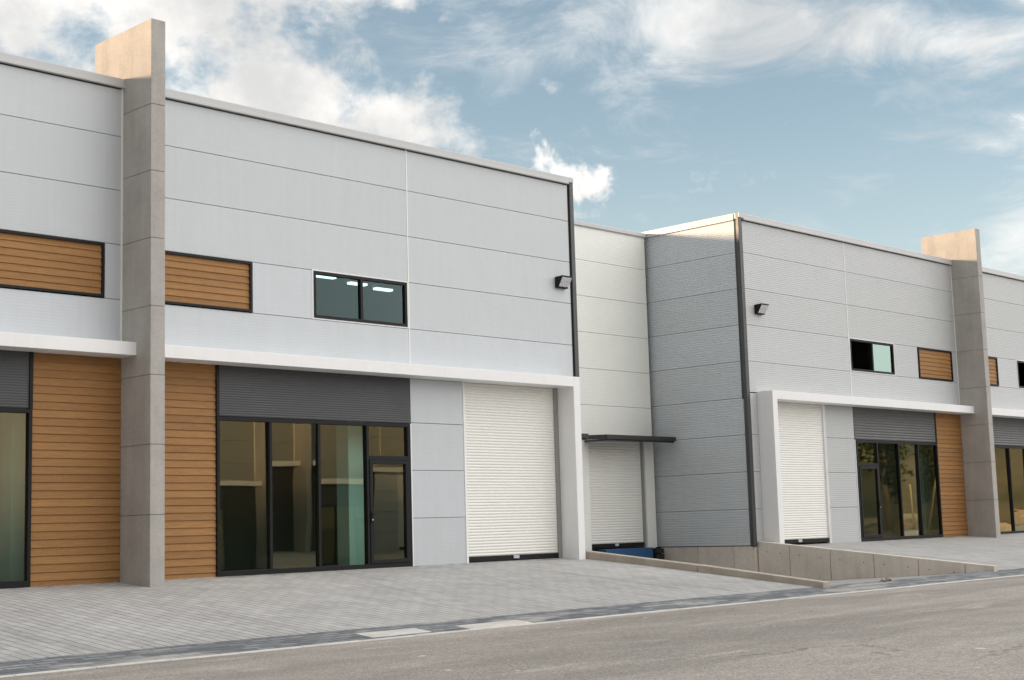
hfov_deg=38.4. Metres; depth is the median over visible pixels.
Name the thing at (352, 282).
ceiling light
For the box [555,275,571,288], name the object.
wall lamp
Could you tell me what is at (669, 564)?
kerb wall
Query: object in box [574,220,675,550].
loading bay building
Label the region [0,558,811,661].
forecourt paving
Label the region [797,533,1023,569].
forecourt paving
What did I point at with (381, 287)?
ceiling light
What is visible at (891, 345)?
window
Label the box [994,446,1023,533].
shop window
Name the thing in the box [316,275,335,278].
ceiling light
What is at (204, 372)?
warehouse building
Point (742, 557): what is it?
dock side wall
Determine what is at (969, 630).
road
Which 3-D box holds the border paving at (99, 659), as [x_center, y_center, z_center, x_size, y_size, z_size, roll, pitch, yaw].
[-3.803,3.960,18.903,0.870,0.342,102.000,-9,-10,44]
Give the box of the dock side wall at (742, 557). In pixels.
[661,546,758,571]
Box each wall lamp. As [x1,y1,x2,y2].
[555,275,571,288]
[754,303,768,314]
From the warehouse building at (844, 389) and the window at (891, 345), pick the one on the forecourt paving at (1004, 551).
the warehouse building at (844, 389)
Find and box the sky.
[0,0,1023,275]
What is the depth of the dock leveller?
40.20 m
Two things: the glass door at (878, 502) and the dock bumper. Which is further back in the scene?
the glass door at (878, 502)
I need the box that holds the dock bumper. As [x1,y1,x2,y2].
[649,547,664,559]
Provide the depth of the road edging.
20.81 m
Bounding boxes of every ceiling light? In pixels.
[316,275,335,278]
[345,279,368,285]
[372,283,393,291]
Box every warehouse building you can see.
[0,18,585,588]
[637,212,1023,549]
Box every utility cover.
[357,628,430,637]
[457,620,530,628]
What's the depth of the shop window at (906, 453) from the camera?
45.23 m
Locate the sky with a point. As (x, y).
(893, 123)
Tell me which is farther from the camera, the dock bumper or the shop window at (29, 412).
the dock bumper
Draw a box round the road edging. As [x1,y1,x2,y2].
[0,574,1023,677]
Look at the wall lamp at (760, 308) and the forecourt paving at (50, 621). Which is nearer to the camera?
the forecourt paving at (50, 621)
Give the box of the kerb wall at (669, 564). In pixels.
[585,550,829,587]
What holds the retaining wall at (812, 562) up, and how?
on the ground
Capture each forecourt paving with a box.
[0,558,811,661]
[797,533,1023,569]
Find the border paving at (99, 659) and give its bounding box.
[0,568,1023,675]
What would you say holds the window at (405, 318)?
in the warehouse building at (204, 372)
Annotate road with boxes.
[0,576,1023,679]
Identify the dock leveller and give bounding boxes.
[599,548,652,557]
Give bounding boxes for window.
[0,408,32,588]
[215,416,412,576]
[312,269,408,328]
[849,338,895,375]
[855,440,942,541]
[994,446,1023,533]
[1016,360,1023,388]
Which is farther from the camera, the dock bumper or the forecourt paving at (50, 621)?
the dock bumper
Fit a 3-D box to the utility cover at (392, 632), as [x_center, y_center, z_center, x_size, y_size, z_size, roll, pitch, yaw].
[-1.674,4.178,20.864,0.370,0.097,1.100,-9,-10,44]
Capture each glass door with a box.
[369,460,409,563]
[859,466,881,537]
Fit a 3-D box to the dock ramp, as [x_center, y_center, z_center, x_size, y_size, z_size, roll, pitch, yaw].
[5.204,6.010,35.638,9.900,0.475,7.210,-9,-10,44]
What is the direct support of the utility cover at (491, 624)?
on the border paving at (99, 659)
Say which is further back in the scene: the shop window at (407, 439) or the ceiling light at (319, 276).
the ceiling light at (319, 276)
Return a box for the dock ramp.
[825,574,949,584]
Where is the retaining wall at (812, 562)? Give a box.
[758,541,997,580]
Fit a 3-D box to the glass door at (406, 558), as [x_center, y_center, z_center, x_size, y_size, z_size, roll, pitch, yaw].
[-2.518,3.530,30.304,0.161,2.100,1.046,-9,-10,44]
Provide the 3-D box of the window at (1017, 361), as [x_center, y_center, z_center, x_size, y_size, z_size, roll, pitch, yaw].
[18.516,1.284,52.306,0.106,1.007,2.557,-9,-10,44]

